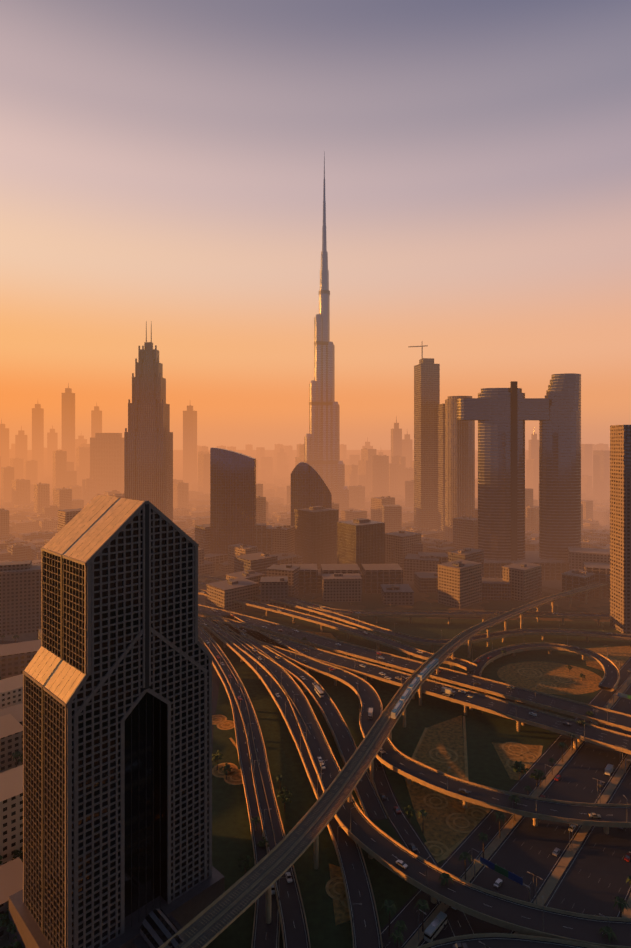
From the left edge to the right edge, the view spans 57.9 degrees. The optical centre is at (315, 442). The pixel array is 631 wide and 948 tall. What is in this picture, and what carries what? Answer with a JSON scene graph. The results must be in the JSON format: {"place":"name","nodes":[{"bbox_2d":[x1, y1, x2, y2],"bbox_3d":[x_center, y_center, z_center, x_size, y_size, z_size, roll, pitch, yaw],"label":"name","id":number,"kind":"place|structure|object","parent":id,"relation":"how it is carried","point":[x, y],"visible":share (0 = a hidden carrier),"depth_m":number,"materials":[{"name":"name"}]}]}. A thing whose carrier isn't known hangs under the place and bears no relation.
{"place":"outdoors","nodes":[
{"label":"outdoors","id":0,"kind":"place"},
{"bbox_2d":[0,579,219,947],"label":"local streets","id":1,"kind":"object","parent":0,"point":[8,639],"visible":0.06,"depth_m":492.93,"materials":[{"name":"grey asphalt"}]},
{"bbox_2d":[0,907,9,940],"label":"tree","id":2,"kind":"object","parent":1,"relation":"on","point":[4,921],"visible":0.5,"depth_m":197.08,"materials":[{"name":"green plant"}]},
{"bbox_2d":[6,920,16,938],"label":"tree","id":3,"kind":"object","parent":1,"relation":"on","point":[10,926],"visible":0.1,"depth_m":193.49,"materials":[{"name":"green plant"}]},
{"bbox_2d":[3,941,21,947],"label":"tree","id":4,"kind":"object","parent":1,"relation":"on","point":[16,944],"visible":0.83,"depth_m":188.29,"materials":[{"name":"green plant"}]},
{"bbox_2d":[11,751,20,766],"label":"palm tree","id":5,"kind":"object","parent":1,"relation":"on","point":[16,753],"visible":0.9,"depth_m":297.34,"materials":[{"name":"green plant"}]},
{"bbox_2d":[12,850,22,857],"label":"tree","id":6,"kind":"object","parent":1,"relation":"on","point":[17,853],"visible":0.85,"depth_m":234.69,"materials":[{"name":"green plant"}]},
{"bbox_2d":[0,560,40,938],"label":"blocks","id":7,"kind":"structure","parent":1,"relation":"on","point":[20,597],"depth_m":363.28,"materials":[{"name":"beige concrete"}]},
{"bbox_2d":[9,495,223,947],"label":"skyscraper","id":8,"kind":"structure","parent":1,"relation":"on","point":[117,762],"depth_m":187.79,"materials":[{"name":"grey glass"}]},
{"bbox_2d":[27,450,609,621],"bbox_3d":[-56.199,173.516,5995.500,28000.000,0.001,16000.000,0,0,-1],"label":"ground","id":9,"kind":"structure","parent":0,"point":[422,602],"depth_m":611.94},
{"bbox_2d":[124,322,172,521],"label":"skyscraper","id":10,"kind":"structure","parent":9,"relation":"on","point":[148,455],"depth_m":908.15,"materials":[{"name":"glass"}]},
{"bbox_2d":[210,447,255,553],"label":"building","id":11,"kind":"structure","parent":9,"relation":"on","point":[232,497],"depth_m":789.91,"materials":[{"name":"grey glass"}]},
{"bbox_2d":[198,626,279,947],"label":"ramp","id":12,"kind":"object","parent":9,"relation":"on","point":[265,934],"visible":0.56,"depth_m":254.45,"materials":[{"name":"grey asphalt"}]},
{"bbox_2d":[198,624,310,947],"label":"ramp","id":13,"kind":"object","parent":9,"relation":"on","point":[294,925],"visible":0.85,"depth_m":265.48,"materials":[{"name":"grey asphalt"}]},
{"bbox_2d":[198,617,382,947],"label":"ramp","id":14,"kind":"object","parent":9,"relation":"on","point":[365,923],"visible":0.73,"depth_m":235.48,"materials":[{"name":"grey asphalt"}]},
{"bbox_2d":[0,383,592,494],"bbox_3d":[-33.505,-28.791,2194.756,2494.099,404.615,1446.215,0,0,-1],"label":"distant skyscrapers","id":15,"kind":"structure","parent":9,"relation":"on","point":[107,461],"depth_m":1986.68,"materials":[{"name":"grey concrete"}]},
{"bbox_2d":[211,615,388,820],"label":"road","id":16,"kind":"structure","parent":9,"relation":"on","point":[370,801],"depth_m":338.27,"materials":[{"name":"grey asphalt"}]},
{"bbox_2d":[0,443,609,578],"bbox_3d":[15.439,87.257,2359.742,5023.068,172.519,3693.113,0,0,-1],"label":"city blocks","id":17,"kind":"structure","parent":9,"relation":"on","point":[37,513],"depth_m":1334.15,"materials":[{"name":"grey concrete"}]},
{"bbox_2d":[291,462,331,525],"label":"curved building","id":18,"kind":"structure","parent":9,"relation":"on","point":[309,488],"depth_m":839.85,"materials":[{"name":"grey glass"}]},
{"bbox_2d":[304,153,348,514],"bbox_3d":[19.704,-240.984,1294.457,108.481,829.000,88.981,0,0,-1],"label":"skyscraper","id":19,"kind":"structure","parent":9,"relation":"on","point":[322,448],"depth_m":1264.73,"materials":[{"name":"grey metal"}]},
{"bbox_2d":[198,589,476,670],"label":"flyover","id":20,"kind":"object","parent":9,"relation":"on","point":[464,664],"visible":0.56,"depth_m":496.24,"materials":[{"name":"concrete"}]},
{"bbox_2d":[159,582,608,947],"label":"metro viaduct","id":21,"kind":"object","parent":9,"relation":"on","point":[210,923],"visible":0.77,"depth_m":233.86,"materials":[{"name":"concrete"}]},
{"bbox_2d":[391,658,437,718],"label":"metro train","id":22,"kind":"object","parent":21,"relation":"on","point":[413,685],"visible":1,"depth_m":351.63,"materials":[{"name":"silver metal"}]},
{"bbox_2d":[198,574,612,625],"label":"flyover","id":23,"kind":"object","parent":9,"relation":"on","point":[484,614],"visible":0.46,"depth_m":548.60,"materials":[{"name":"concrete"}]},
{"bbox_2d":[206,505,609,610],"bbox_3d":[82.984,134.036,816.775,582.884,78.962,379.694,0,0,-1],"label":"mid-rise buildings","id":24,"kind":"structure","parent":9,"relation":"on","point":[327,541],"depth_m":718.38,"materials":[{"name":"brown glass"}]},
{"bbox_2d":[198,616,630,754],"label":"flyover","id":25,"kind":"object","parent":9,"relation":"on","point":[594,734],"visible":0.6,"depth_m":363.15,"materials":[{"name":"concrete"}]},
{"bbox_2d":[198,604,630,731],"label":"flyover","id":26,"kind":"object","parent":9,"relation":"on","point":[616,719],"visible":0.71,"depth_m":399.69,"materials":[{"name":"concrete"}]},
{"bbox_2d":[198,581,630,652],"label":"flyover","id":27,"kind":"object","parent":9,"relation":"on","point":[432,643],"visible":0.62,"depth_m":497.89,"materials":[{"name":"concrete"}]},
{"bbox_2d":[200,616,630,947],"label":"ramp","id":28,"kind":"structure","parent":9,"relation":"on","point":[371,838],"depth_m":215.22,"materials":[{"name":"grey asphalt"}]},
{"bbox_2d":[219,613,630,833],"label":"ramp","id":29,"kind":"structure","parent":9,"relation":"on","point":[394,758],"depth_m":274.56,"materials":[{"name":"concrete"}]},
{"bbox_2d":[457,373,580,579],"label":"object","id":30,"kind":"structure","parent":9,"relation":"on","point":[501,415],"depth_m":738.17,"materials":[{"name":"glass"}]},
{"bbox_2d":[414,358,630,633],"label":"high-rise towers","id":31,"kind":"structure","parent":9,"relation":"on","point":[444,466],"depth_m":905.29,"materials":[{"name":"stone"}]},
{"bbox_2d":[408,345,427,358],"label":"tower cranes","id":32,"kind":"object","parent":31,"relation":"on","point":[419,346],"visible":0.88,"depth_m":996.86,"materials":[{"name":"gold metal"}]},
{"bbox_2d":[205,617,630,947],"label":"ground","id":33,"kind":"structure","parent":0,"point":[474,745],"depth_m":324.67,"materials":[{"name":"green plant"}]},
{"bbox_2d":[212,750,222,769],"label":"tree","id":34,"kind":"object","parent":33,"relation":"on","point":[218,756],"visible":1,"depth_m":301.13,"materials":[{"name":"green plant"}]},
{"bbox_2d":[219,763,231,779],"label":"tree","id":35,"kind":"object","parent":33,"relation":"on","point":[227,766],"visible":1,"depth_m":293.58,"materials":[{"name":"green plant"}]},
{"bbox_2d":[237,856,254,873],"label":"tree","id":36,"kind":"object","parent":33,"relation":"on","point":[247,862],"visible":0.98,"depth_m":227.69,"materials":[{"name":"green plant"}]},
{"bbox_2d":[250,817,261,830],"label":"palm tree","id":37,"kind":"object","parent":33,"relation":"on","point":[257,819],"visible":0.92,"depth_m":249.02,"materials":[{"name":"green plant"}]},
{"bbox_2d":[257,837,269,846],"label":"tree","id":38,"kind":"object","parent":33,"relation":"on","point":[260,843],"visible":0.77,"depth_m":240.41,"materials":[{"name":"green plant"}]},
{"bbox_2d":[276,775,283,790],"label":"palm tree","id":39,"kind":"object","parent":33,"relation":"on","point":[280,777],"visible":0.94,"depth_m":282.34,"materials":[{"name":"green plant"}]},
{"bbox_2d":[277,787,292,811],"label":"tree","id":40,"kind":"object","parent":33,"relation":"on","point":[285,795],"visible":1,"depth_m":267.70,"materials":[{"name":"green plant"}]},
{"bbox_2d":[380,899,396,935],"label":"palm tree","id":41,"kind":"object","parent":33,"relation":"on","point":[390,907],"visible":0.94,"depth_m":200.26,"materials":[{"name":"green plant"}]},
{"bbox_2d":[393,921,407,947],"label":"palm tree","id":42,"kind":"object","parent":33,"relation":"on","point":[402,927],"visible":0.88,"depth_m":194.89,"materials":[{"name":"green plant"}]},
{"bbox_2d":[402,805,415,823],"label":"tree","id":43,"kind":"object","parent":33,"relation":"on","point":[409,810],"visible":1,"depth_m":258.14,"materials":[{"name":"green plant"}]},
{"bbox_2d":[416,809,427,833],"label":"palm tree","id":44,"kind":"object","parent":33,"relation":"on","point":[424,813],"visible":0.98,"depth_m":253.10,"materials":[{"name":"green plant"}]},
{"bbox_2d":[511,761,528,781],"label":"tree","id":45,"kind":"object","parent":33,"relation":"on","point":[517,764],"visible":1,"depth_m":291.18,"materials":[{"name":"green plant"}]},
{"bbox_2d":[529,769,545,786],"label":"tree","id":46,"kind":"object","parent":33,"relation":"on","point":[537,777],"visible":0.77,"depth_m":287.37,"materials":[{"name":"green plant"}]},
{"bbox_2d":[467,643,619,708],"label":"loop","id":47,"kind":"object","parent":33,"relation":"on","point":[610,680],"visible":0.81,"depth_m":443.06,"materials":[{"name":"concrete"}]},
{"bbox_2d":[363,737,475,936],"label":"road","id":48,"kind":"structure","parent":0,"point":[459,923],"depth_m":253.06,"materials":[{"name":"grey asphalt"}]},
{"bbox_2d":[381,657,630,947],"bbox_3d":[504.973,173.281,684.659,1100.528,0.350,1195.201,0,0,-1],"label":"highway","id":49,"kind":"structure","parent":0,"point":[590,873],"depth_m":242.56,"materials":[{"name":"grey asphalt"}]},
{"bbox_2d":[389,930,403,947],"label":"palm tree","id":50,"kind":"object","parent":49,"relation":"on","point":[399,936],"visible":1,"depth_m":189.63,"materials":[{"name":"green plant"}]},
{"bbox_2d":[198,571,630,947],"bbox_3d":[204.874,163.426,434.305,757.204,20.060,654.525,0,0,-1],"label":"street furniture","id":51,"kind":"object","parent":49,"relation":"on","point":[502,871],"visible":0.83,"depth_m":246.26,"materials":[{"name":"silver metal"}]},
{"bbox_2d":[200,591,630,947],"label":"traffic","id":52,"kind":"object","parent":49,"relation":"on","point":[434,928],"visible":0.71,"depth_m":290.23,"materials":[{"name":"white"}]},
{"bbox_2d":[414,899,429,931],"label":"palm tree","id":53,"kind":"object","parent":49,"relation":"on","point":[422,907],"visible":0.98,"depth_m":201.86,"materials":[{"name":"green plant"}]},
{"bbox_2d":[438,873,453,904],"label":"palm tree","id":54,"kind":"object","parent":49,"relation":"on","point":[445,878],"visible":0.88,"depth_m":213.51,"materials":[{"name":"green plant"}]},
{"bbox_2d":[458,852,472,879],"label":"palm tree","id":55,"kind":"object","parent":49,"relation":"on","point":[466,854],"visible":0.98,"depth_m":225.65,"materials":[{"name":"green plant"}]},
{"bbox_2d":[478,832,488,857],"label":"palm tree","id":56,"kind":"object","parent":49,"relation":"on","point":[482,837],"visible":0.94,"depth_m":237.59,"materials":[{"name":"green plant"}]},
{"bbox_2d":[494,812,507,837],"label":"palm tree","id":57,"kind":"object","parent":49,"relation":"on","point":[501,814],"visible":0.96,"depth_m":249.51,"materials":[{"name":"green plant"}]},
{"bbox_2d":[416,933,607,947],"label":"ramp","id":58,"kind":"structure","parent":49,"relation":"on","point":[498,940],"depth_m":188.80,"materials":[{"name":"grey asphalt"}]},
{"bbox_2d":[508,795,520,819],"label":"palm tree","id":59,"kind":"object","parent":49,"relation":"on","point":[514,797],"visible":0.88,"depth_m":261.43,"materials":[{"name":"green plant"}]},
{"bbox_2d":[535,770,544,788],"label":"palm tree","id":60,"kind":"object","parent":49,"relation":"on","point":[540,772],"visible":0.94,"depth_m":285.33,"materials":[{"name":"green plant"}]},
{"bbox_2d":[558,742,568,761],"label":"palm tree","id":61,"kind":"object","parent":49,"relation":"on","point":[561,744],"visible":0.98,"depth_m":309.13,"materials":[{"name":"green plant"}]},
{"bbox_2d":[575,720,586,726],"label":"palm tree","id":62,"kind":"object","parent":49,"relation":"on","point":[581,721],"visible":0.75,"depth_m":332.96,"materials":[{"name":"green plant"}]},
{"bbox_2d":[599,926,618,942],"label":"palm tree","id":63,"kind":"object","parent":49,"relation":"on","point":[610,933],"visible":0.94,"depth_m":190.76,"materials":[{"name":"green plant"}]},
{"bbox_2d":[613,896,629,916],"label":"palm tree","id":64,"kind":"object","parent":49,"relation":"on","point":[621,905],"visible":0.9,"depth_m":202.68,"materials":[{"name":"green plant"}]},
{"bbox_2d":[626,875,630,886],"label":"palm tree","id":65,"kind":"object","parent":49,"relation":"on","point":[628,879],"visible":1,"depth_m":214.83,"materials":[{"name":"green plant"}]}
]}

